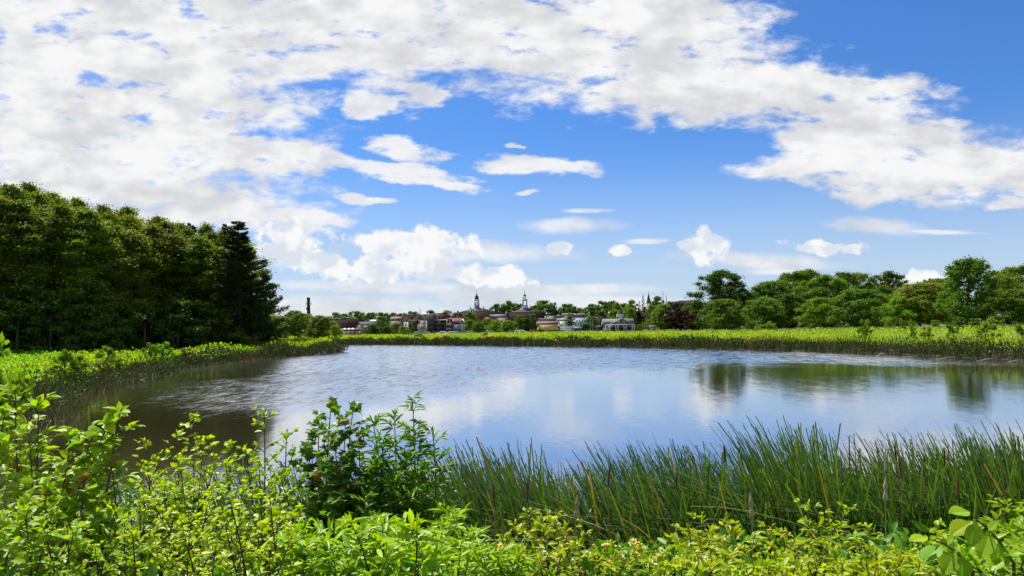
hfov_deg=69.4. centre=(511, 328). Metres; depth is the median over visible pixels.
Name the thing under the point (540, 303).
skyline tree
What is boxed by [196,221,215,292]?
broadleaf tree
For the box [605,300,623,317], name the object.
skyline tree
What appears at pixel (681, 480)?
cattail
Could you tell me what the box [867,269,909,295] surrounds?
broadleaf tree
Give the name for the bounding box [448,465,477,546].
cattail
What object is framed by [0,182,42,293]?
broadleaf tree
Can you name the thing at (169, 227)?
broadleaf tree
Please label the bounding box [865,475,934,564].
cattail
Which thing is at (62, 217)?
broadleaf tree
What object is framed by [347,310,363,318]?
skyline tree
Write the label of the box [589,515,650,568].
cattail
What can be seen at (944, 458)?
cattail
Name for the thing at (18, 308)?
understory tree
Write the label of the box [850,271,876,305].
broadleaf tree
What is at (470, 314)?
broadleaf tree
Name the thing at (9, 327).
understory tree
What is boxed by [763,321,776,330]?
bush
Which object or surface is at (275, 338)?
bush
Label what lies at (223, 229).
pine tree
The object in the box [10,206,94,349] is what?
broadleaf tree
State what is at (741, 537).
cattail
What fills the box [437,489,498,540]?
cattail
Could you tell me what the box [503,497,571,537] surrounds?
cattail
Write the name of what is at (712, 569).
flowering shrub
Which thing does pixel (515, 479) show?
cattail
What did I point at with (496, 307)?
skyline tree
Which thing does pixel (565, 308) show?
skyline tree
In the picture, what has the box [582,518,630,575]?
cattail
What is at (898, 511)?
cattail
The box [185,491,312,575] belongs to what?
shrub
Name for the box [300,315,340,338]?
broadleaf tree
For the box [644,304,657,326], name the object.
broadleaf tree
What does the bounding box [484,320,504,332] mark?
broadleaf tree
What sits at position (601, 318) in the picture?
brick tower block
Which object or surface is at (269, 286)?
broadleaf tree
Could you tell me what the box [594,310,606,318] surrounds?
skyline tree
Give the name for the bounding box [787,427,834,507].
cattail
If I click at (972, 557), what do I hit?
shrub
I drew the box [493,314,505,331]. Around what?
gabled house
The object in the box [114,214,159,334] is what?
broadleaf tree
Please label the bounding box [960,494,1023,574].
shrub
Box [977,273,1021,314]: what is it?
broadleaf tree
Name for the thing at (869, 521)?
cattail
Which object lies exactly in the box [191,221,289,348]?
pine tree
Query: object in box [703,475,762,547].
cattail
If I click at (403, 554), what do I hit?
willow shrub
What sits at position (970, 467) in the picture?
reed bed
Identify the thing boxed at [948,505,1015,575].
elm branch
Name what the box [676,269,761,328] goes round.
broadleaf tree
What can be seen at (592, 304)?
skyline tree
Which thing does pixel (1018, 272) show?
broadleaf tree
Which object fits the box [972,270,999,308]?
skyline tree
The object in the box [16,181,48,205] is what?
broadleaf tree
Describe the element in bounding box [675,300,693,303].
hilltop building
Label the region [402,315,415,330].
brick shop
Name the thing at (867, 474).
cattail
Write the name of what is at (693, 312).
broadleaf tree
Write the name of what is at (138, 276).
broadleaf tree
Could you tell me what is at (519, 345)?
dry reeds
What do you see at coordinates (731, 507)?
cattail
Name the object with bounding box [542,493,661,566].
cattail
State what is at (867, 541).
cattail
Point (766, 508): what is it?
cattail
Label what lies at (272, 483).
shrub
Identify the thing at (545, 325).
yellow building
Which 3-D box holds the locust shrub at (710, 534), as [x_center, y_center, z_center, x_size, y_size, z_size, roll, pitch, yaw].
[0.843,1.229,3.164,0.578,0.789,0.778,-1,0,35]
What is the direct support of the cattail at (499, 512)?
on the ground
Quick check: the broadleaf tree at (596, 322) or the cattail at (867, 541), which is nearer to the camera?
the cattail at (867, 541)
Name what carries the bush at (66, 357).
on the ground
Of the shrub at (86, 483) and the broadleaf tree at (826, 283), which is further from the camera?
the broadleaf tree at (826, 283)
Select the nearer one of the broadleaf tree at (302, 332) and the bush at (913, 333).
the bush at (913, 333)
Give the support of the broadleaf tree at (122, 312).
on the ground
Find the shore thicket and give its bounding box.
[3,334,1023,424]
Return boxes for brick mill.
[329,319,368,331]
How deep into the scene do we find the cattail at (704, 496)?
5.35 m
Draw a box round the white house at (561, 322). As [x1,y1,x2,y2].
[556,319,566,325]
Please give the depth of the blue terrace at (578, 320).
330.00 m
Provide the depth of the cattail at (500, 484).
5.54 m
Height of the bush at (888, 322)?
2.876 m
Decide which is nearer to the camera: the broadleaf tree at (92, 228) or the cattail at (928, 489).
the cattail at (928, 489)
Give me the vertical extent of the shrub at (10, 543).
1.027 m
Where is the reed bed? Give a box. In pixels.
[277,415,1023,575]
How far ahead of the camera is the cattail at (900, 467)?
5.20 m
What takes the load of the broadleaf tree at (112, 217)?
on the ground
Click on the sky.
(395, 156)
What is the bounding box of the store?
[558,326,581,331]
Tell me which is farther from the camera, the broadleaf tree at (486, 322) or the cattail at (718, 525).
the broadleaf tree at (486, 322)
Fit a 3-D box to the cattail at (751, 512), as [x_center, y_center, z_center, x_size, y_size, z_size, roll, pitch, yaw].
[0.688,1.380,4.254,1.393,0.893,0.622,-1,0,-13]
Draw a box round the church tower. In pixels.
[646,291,651,322]
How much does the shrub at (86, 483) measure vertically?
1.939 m
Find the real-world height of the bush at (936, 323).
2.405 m
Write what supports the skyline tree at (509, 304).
on the ground
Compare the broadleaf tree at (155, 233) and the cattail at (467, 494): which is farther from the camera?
the broadleaf tree at (155, 233)
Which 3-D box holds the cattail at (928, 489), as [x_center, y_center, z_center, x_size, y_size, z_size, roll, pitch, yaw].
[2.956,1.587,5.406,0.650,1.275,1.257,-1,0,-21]
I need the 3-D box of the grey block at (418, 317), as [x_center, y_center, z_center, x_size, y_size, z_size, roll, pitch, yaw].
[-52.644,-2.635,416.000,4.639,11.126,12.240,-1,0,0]
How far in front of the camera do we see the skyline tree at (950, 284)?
377.01 m
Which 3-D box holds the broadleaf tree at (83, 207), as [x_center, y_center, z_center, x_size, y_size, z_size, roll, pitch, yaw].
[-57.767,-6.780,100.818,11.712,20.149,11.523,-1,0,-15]
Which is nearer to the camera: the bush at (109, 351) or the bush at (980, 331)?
the bush at (109, 351)
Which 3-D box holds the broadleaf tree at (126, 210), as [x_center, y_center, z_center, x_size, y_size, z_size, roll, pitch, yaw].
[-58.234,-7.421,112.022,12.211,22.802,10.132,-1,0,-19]
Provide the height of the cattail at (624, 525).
1.100 m
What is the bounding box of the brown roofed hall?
[389,317,401,327]
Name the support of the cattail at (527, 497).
on the ground
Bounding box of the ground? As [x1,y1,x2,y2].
[14,320,1023,428]
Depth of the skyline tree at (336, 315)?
477.89 m
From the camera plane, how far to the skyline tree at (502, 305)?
588.08 m
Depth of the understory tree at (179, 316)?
93.77 m
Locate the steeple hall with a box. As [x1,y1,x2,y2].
[505,292,545,329]
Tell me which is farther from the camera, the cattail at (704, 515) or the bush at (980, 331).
the bush at (980, 331)
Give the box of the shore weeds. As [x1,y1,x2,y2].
[51,330,1023,374]
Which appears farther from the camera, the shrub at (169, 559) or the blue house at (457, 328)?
the blue house at (457, 328)
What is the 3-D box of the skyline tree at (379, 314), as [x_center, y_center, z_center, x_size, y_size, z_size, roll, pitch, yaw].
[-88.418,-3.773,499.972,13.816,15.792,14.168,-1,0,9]
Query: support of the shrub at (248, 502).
on the ground
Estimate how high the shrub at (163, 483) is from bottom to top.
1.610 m
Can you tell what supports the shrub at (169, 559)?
on the ground
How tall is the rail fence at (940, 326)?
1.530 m
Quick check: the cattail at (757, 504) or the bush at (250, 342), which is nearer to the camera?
the cattail at (757, 504)
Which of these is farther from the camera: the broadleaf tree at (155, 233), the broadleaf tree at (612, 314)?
the broadleaf tree at (612, 314)
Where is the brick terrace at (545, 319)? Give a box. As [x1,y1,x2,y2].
[538,317,557,321]
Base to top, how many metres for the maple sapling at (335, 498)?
1.693 m
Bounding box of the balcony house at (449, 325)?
[446,315,453,331]
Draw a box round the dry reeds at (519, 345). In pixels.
[13,338,1023,438]
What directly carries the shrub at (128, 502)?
on the ground
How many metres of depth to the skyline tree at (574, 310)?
558.46 m
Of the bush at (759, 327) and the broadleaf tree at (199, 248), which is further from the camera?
the bush at (759, 327)
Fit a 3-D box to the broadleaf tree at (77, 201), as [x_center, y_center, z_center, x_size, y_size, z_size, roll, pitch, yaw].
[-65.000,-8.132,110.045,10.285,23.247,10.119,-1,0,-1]
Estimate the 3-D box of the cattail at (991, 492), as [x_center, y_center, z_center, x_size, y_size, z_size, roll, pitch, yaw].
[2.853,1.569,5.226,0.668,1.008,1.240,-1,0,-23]
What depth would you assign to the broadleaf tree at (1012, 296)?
149.20 m
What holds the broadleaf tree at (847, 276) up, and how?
on the ground
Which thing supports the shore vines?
attached to the shore thicket
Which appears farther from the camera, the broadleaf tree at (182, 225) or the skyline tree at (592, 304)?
the skyline tree at (592, 304)
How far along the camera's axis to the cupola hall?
500.00 m
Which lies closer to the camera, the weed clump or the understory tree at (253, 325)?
the weed clump
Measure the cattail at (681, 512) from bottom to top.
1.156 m
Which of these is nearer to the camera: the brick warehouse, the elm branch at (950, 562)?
the elm branch at (950, 562)
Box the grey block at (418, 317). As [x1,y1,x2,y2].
[414,314,422,320]
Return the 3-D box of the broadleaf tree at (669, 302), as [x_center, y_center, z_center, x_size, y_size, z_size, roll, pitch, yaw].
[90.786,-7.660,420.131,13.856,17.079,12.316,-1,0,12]
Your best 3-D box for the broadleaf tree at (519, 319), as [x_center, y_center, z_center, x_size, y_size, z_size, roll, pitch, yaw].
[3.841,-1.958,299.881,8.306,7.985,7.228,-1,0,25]
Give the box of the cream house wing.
[418,324,426,332]
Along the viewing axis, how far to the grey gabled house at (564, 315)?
430.24 m
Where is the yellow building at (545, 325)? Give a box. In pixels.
[536,321,558,331]
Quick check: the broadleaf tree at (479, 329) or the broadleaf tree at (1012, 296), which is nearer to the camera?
the broadleaf tree at (1012, 296)
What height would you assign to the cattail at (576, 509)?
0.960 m
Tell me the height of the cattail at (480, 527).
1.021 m
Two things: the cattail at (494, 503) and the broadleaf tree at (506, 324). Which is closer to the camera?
the cattail at (494, 503)
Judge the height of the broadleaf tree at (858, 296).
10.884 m
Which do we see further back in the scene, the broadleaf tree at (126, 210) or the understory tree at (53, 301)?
the broadleaf tree at (126, 210)
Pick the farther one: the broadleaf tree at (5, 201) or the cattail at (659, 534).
the broadleaf tree at (5, 201)
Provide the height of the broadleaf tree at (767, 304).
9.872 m
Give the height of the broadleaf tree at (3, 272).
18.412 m
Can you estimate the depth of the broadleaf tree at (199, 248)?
99.85 m
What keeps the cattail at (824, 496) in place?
on the ground
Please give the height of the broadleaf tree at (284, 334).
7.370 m
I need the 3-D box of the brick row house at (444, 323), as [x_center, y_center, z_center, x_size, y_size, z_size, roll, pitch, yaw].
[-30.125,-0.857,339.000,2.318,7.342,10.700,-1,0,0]
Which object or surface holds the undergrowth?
on the ground
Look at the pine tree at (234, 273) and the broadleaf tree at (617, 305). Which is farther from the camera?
the broadleaf tree at (617, 305)
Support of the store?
on the ground
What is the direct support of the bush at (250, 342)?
on the ground
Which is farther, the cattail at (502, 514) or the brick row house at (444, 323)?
the brick row house at (444, 323)
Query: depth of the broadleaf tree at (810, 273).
233.12 m
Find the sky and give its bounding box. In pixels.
[0,0,1023,318]
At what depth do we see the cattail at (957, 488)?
5.00 m
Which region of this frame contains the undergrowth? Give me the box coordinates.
[5,520,1023,575]
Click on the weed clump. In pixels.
(901, 563)
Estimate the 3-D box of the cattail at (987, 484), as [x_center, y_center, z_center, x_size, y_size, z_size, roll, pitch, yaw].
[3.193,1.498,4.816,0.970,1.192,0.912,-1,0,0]
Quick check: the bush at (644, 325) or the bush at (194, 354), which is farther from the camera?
the bush at (644, 325)
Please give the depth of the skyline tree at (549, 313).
558.57 m
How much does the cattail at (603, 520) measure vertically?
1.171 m
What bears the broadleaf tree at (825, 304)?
on the ground
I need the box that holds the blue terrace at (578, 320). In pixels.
[572,318,588,329]
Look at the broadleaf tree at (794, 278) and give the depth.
223.37 m
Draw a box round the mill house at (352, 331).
[340,328,361,335]
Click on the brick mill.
(348, 323)
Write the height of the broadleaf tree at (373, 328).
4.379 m
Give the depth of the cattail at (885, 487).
4.40 m
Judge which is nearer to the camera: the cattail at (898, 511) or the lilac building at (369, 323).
the cattail at (898, 511)
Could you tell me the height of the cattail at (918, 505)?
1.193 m
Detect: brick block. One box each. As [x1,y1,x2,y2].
[425,314,438,332]
[435,313,448,320]
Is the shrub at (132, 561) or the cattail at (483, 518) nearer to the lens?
the shrub at (132, 561)
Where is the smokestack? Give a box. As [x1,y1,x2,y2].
[306,297,310,314]
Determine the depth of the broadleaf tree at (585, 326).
269.22 m
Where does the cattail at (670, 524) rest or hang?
on the ground
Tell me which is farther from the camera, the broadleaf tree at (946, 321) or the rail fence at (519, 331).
the rail fence at (519, 331)
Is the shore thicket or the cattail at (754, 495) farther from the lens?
the shore thicket
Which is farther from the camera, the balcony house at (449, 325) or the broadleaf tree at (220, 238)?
the balcony house at (449, 325)
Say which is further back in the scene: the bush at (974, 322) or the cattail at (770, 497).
the bush at (974, 322)
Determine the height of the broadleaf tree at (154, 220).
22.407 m
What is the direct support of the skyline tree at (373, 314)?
on the ground
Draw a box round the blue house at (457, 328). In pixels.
[454,325,460,331]
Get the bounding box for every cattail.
[432,474,546,562]
[437,483,495,543]
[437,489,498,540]
[447,482,507,552]
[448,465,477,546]
[452,502,526,552]
[454,463,491,522]
[454,475,484,530]
[456,480,528,550]
[476,447,538,500]
[476,480,527,546]
[481,454,620,562]
[484,451,544,532]
[486,472,662,568]
[497,508,593,574]
[498,457,502,519]
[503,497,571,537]
[522,494,578,575]
[529,465,610,551]
[532,469,653,570]
[534,467,623,564]
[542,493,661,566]
[561,509,666,569]
[572,485,697,572]
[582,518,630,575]
[587,489,681,574]
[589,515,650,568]
[604,492,770,557]
[605,488,686,542]
[608,470,677,552]
[612,485,708,544]
[621,462,696,545]
[621,504,675,573]
[623,454,694,520]
[633,446,709,575]
[638,479,720,545]
[643,445,705,527]
[643,488,734,564]
[645,497,800,559]
[653,504,697,549]
[661,459,719,531]
[662,439,786,551]
[670,472,763,557]
[681,483,818,557]
[682,458,794,520]
[687,492,753,553]
[688,502,747,546]
[699,416,813,574]
[699,474,804,537]
[703,435,813,527]
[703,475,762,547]
[722,476,787,555]
[723,444,726,508]
[727,466,792,550]
[738,460,839,556]
[738,498,786,550]
[747,452,844,573]
[766,458,840,508]
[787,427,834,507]
[788,449,887,554]
[797,481,868,550]
[803,487,882,532]
[810,436,850,536]
[811,462,922,536]
[813,462,919,546]
[825,455,902,562]
[831,442,896,528]
[843,483,976,562]
[851,466,963,535]
[851,476,958,569]
[853,448,878,504]
[856,463,954,574]
[859,471,947,528]
[864,448,945,511]
[864,456,925,545]
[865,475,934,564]
[876,481,961,540]
[907,460,1017,534]
[944,440,1020,505]
[990,488,993,519]
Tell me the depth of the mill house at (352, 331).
232.73 m
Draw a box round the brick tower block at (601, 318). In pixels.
[596,316,605,329]
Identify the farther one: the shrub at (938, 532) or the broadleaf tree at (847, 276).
the broadleaf tree at (847, 276)
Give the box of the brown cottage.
[646,325,656,329]
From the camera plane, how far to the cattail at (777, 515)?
5.38 m
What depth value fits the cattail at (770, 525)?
5.13 m
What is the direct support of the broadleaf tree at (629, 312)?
on the ground
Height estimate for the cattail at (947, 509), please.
1.096 m
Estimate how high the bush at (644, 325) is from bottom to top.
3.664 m
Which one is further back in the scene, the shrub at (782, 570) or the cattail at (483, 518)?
the cattail at (483, 518)
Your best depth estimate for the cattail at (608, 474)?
5.20 m
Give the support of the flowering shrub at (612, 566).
on the ground
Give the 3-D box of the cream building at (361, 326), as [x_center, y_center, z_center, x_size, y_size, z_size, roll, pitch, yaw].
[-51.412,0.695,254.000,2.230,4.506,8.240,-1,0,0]
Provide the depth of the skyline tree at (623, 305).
518.13 m
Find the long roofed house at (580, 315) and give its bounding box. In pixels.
[573,313,585,317]
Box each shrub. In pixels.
[0,456,175,567]
[0,489,106,575]
[15,451,138,575]
[26,499,161,575]
[74,476,223,575]
[84,457,391,573]
[109,412,233,575]
[109,491,239,575]
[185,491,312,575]
[198,406,333,575]
[270,513,393,575]
[317,464,424,537]
[344,508,461,575]
[347,389,459,567]
[417,500,496,575]
[433,541,541,575]
[489,507,603,575]
[567,537,677,575]
[637,544,743,575]
[643,512,781,575]
[715,520,810,575]
[715,553,813,575]
[780,496,911,575]
[799,553,897,575]
[897,518,964,575]
[900,534,1023,575]
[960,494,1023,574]
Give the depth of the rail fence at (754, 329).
155.72 m
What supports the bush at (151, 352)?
on the ground
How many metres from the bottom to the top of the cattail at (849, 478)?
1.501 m
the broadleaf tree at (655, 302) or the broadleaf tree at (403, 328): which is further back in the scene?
the broadleaf tree at (655, 302)
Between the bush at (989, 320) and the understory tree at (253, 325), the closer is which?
the understory tree at (253, 325)
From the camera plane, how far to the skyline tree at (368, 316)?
518.36 m
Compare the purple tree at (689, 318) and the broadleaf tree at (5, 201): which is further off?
the purple tree at (689, 318)
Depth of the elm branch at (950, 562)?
2.58 m
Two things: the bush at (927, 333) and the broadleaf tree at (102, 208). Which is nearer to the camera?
the bush at (927, 333)
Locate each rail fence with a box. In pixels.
[450,330,619,332]
[624,326,875,334]
[878,324,1023,330]
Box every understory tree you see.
[0,294,19,350]
[0,297,50,354]
[2,286,84,352]
[46,302,120,352]
[79,300,136,352]
[114,303,174,351]
[149,298,201,349]
[180,299,235,347]
[210,303,250,347]
[236,301,272,346]
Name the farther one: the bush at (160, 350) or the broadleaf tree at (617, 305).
the broadleaf tree at (617, 305)
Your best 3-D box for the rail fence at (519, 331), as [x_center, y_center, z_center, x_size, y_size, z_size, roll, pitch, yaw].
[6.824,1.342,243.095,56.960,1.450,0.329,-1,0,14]
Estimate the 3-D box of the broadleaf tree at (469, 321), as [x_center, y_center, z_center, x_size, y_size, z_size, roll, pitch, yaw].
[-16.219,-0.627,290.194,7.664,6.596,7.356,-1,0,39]
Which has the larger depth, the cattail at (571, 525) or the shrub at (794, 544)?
the cattail at (571, 525)
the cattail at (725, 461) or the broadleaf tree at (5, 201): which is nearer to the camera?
the cattail at (725, 461)
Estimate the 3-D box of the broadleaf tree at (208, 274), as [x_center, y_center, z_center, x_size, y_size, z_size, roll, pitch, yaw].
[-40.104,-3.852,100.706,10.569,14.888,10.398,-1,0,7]
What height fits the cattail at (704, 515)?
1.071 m
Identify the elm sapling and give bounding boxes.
[0,383,84,564]
[12,402,144,575]
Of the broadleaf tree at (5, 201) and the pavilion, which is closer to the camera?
the broadleaf tree at (5, 201)
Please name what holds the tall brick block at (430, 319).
on the ground
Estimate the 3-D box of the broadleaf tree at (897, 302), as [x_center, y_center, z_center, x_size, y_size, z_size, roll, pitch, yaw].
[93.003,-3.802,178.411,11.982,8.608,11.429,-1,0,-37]
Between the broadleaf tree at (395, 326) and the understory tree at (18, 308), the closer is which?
the understory tree at (18, 308)
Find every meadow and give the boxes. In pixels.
[0,346,282,404]
[2,324,1023,367]
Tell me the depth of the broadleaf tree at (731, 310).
183.68 m
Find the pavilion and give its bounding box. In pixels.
[601,309,634,331]
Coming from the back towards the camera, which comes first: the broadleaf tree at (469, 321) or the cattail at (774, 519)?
the broadleaf tree at (469, 321)
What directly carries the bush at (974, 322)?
on the ground
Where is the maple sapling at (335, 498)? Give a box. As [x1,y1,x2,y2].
[283,396,387,565]
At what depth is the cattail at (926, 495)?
5.54 m
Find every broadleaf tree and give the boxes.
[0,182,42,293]
[0,195,50,340]
[0,199,73,350]
[0,222,18,336]
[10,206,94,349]
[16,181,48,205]
[23,201,118,348]
[26,189,60,240]
[43,190,76,208]
[44,204,140,351]
[48,196,83,280]
[64,205,118,302]
[69,196,96,213]
[83,219,145,350]
[88,229,172,349]
[93,203,115,220]
[99,210,128,271]
[102,204,148,225]
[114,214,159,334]
[123,224,186,346]
[137,232,217,347]
[139,219,193,346]
[145,214,170,227]
[158,234,244,348]
[173,220,195,236]
[177,227,204,299]
[189,246,260,348]
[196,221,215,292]
[197,230,222,297]
[212,235,275,332]
[219,240,285,341]
[254,274,285,345]
[269,321,290,337]
[281,310,310,339]
[291,313,318,337]
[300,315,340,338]
[329,325,342,337]
[363,324,381,334]
[374,316,390,333]
[378,326,395,334]
[390,323,399,333]
[397,326,411,334]
[406,323,414,334]
[460,319,475,331]
[463,311,479,330]
[470,321,485,332]
[482,318,492,332]
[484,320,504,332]
[498,320,517,332]
[512,315,528,330]
[519,318,532,330]
[530,314,536,329]
[564,316,575,325]
[577,316,600,329]
[580,323,595,330]
[607,310,620,318]
[609,302,626,318]
[622,307,637,328]
[625,299,640,319]
[640,307,648,327]
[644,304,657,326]
[647,303,674,329]
[649,296,664,327]
[664,301,681,328]
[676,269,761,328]
[684,305,704,328]
[697,312,710,329]
[699,298,752,331]
[741,297,790,329]
[742,279,805,325]
[766,292,814,329]
[771,270,812,324]
[791,297,839,327]
[792,274,860,326]
[796,268,823,298]
[815,287,891,327]
[829,270,860,326]
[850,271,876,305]
[861,293,893,327]
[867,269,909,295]
[873,285,897,316]
[876,296,926,327]
[882,282,953,325]
[910,281,955,325]
[932,255,1017,325]
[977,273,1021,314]
[977,288,1023,325]
[978,263,1023,309]
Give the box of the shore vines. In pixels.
[0,331,1023,380]
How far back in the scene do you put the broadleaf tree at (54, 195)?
105.82 m
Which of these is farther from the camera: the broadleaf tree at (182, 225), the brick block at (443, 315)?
the brick block at (443, 315)
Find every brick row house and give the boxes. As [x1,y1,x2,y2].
[435,319,443,331]
[443,319,445,330]
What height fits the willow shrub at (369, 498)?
1.335 m
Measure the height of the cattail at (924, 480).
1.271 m
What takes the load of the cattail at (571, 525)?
on the ground
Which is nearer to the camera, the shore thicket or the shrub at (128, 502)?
the shrub at (128, 502)
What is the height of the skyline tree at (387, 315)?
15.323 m
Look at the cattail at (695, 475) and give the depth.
5.84 m
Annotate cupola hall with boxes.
[459,290,496,328]
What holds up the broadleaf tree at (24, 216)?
on the ground
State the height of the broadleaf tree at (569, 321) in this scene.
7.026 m
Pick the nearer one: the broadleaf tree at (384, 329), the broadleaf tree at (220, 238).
the broadleaf tree at (220, 238)
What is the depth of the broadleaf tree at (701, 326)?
261.94 m
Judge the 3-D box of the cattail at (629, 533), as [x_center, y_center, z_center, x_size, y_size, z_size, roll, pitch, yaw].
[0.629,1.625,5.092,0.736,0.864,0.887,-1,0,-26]
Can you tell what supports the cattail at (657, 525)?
on the ground
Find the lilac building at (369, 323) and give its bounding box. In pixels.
[359,322,378,333]
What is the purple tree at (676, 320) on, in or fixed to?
on the ground
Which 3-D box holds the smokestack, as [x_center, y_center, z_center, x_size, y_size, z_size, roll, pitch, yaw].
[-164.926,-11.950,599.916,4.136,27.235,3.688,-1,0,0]
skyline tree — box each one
[332,312,342,318]
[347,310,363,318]
[365,313,372,319]
[369,312,375,320]
[373,312,389,321]
[383,312,389,325]
[489,303,504,313]
[499,301,515,312]
[499,304,508,313]
[533,300,553,317]
[545,304,553,315]
[558,303,573,314]
[571,306,577,313]
[577,306,605,316]
[583,303,596,315]
[592,300,607,318]
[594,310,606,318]
[602,301,609,318]
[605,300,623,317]
[620,303,627,315]
[917,278,945,324]
[935,277,970,324]
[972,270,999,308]
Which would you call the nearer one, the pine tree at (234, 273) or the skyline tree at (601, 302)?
the pine tree at (234, 273)
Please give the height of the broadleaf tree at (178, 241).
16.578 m
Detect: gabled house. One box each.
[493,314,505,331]
[562,311,573,325]
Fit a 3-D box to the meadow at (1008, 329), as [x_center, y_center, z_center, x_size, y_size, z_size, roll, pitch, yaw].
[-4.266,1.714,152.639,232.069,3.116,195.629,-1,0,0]
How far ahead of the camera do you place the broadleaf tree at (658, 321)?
266.70 m
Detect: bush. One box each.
[0,332,35,432]
[42,349,88,384]
[90,345,127,377]
[141,342,158,360]
[147,341,177,371]
[178,347,197,363]
[241,336,264,349]
[267,337,281,346]
[414,333,425,337]
[636,323,653,330]
[745,317,752,330]
[753,324,763,330]
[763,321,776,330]
[856,319,872,339]
[884,319,892,327]
[898,319,908,328]
[907,324,916,340]
[919,326,933,340]
[930,320,941,327]
[945,322,959,340]
[951,316,966,329]
[967,318,982,327]
[973,321,1002,341]
[985,318,1007,328]
[1014,323,1023,345]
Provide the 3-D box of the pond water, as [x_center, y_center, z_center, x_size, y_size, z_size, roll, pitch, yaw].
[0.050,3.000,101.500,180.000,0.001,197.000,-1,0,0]
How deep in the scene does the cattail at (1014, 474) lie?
5.54 m
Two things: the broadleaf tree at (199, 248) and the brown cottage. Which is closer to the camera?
the broadleaf tree at (199, 248)
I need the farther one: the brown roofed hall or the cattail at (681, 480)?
the brown roofed hall
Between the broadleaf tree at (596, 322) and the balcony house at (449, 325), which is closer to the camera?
the broadleaf tree at (596, 322)
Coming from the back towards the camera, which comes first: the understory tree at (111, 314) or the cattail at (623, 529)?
the understory tree at (111, 314)
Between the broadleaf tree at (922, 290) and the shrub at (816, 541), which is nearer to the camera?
the shrub at (816, 541)
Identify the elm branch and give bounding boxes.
[909,534,974,575]
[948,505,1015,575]
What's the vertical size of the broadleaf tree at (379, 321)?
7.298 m
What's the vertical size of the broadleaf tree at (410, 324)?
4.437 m
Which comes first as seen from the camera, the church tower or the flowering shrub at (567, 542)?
the flowering shrub at (567, 542)
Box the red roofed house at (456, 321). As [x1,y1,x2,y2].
[452,316,464,330]
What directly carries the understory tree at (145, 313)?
on the ground
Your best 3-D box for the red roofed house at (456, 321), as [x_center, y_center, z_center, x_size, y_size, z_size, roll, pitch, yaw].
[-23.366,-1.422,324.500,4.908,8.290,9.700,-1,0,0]
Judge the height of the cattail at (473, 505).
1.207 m
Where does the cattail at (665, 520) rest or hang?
on the ground
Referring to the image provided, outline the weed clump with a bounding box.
[848,541,938,575]
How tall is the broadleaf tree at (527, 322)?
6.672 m
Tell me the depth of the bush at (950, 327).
81.83 m
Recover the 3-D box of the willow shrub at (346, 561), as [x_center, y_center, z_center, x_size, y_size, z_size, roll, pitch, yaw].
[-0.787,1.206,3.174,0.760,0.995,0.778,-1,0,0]
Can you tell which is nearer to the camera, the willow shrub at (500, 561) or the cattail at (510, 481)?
the willow shrub at (500, 561)
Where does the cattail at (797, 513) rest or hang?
on the ground
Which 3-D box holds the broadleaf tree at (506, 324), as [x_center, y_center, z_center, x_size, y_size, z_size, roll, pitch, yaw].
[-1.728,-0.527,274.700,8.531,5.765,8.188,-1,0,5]
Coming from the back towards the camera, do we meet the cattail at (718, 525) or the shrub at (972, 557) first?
the cattail at (718, 525)
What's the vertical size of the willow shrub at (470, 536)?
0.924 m
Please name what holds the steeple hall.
on the ground
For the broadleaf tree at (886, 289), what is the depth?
238.85 m
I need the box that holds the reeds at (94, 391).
[0,333,1023,441]
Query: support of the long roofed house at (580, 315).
on the ground
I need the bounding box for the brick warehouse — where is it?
[409,320,419,332]
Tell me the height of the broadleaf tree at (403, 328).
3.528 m
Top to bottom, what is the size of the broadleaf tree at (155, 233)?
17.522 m
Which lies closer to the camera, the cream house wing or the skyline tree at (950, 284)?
the cream house wing
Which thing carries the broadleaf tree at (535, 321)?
on the ground
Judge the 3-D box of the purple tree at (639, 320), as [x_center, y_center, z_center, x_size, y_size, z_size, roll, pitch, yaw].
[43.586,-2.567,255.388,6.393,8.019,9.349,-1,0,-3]
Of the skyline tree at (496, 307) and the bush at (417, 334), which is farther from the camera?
the skyline tree at (496, 307)
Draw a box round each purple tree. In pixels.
[634,310,645,330]
[661,302,692,329]
[679,313,700,330]
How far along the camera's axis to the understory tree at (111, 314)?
87.62 m
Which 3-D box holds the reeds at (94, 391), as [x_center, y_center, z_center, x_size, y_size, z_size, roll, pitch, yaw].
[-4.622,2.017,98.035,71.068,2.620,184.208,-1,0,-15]
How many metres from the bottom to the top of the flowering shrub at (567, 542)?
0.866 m
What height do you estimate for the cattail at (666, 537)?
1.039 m
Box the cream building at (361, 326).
[356,324,367,333]
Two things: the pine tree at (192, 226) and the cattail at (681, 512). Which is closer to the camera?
the cattail at (681, 512)
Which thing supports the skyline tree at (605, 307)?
on the ground
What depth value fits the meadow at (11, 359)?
68.93 m
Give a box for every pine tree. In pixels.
[187,223,197,235]
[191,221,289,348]
[216,223,247,335]
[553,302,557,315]
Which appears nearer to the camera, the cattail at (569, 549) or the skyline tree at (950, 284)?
the cattail at (569, 549)
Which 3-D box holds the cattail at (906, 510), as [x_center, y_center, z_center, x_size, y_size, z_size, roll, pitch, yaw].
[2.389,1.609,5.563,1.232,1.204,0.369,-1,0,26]
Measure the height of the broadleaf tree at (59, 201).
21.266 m
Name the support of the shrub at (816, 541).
on the ground
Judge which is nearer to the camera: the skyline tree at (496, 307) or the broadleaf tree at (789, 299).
the broadleaf tree at (789, 299)
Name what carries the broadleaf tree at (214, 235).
on the ground
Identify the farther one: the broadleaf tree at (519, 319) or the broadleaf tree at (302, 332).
the broadleaf tree at (519, 319)
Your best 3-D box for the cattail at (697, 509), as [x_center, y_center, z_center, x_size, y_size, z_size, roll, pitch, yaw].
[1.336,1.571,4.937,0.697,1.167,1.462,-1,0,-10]
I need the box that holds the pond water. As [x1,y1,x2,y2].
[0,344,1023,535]
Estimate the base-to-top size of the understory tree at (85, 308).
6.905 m

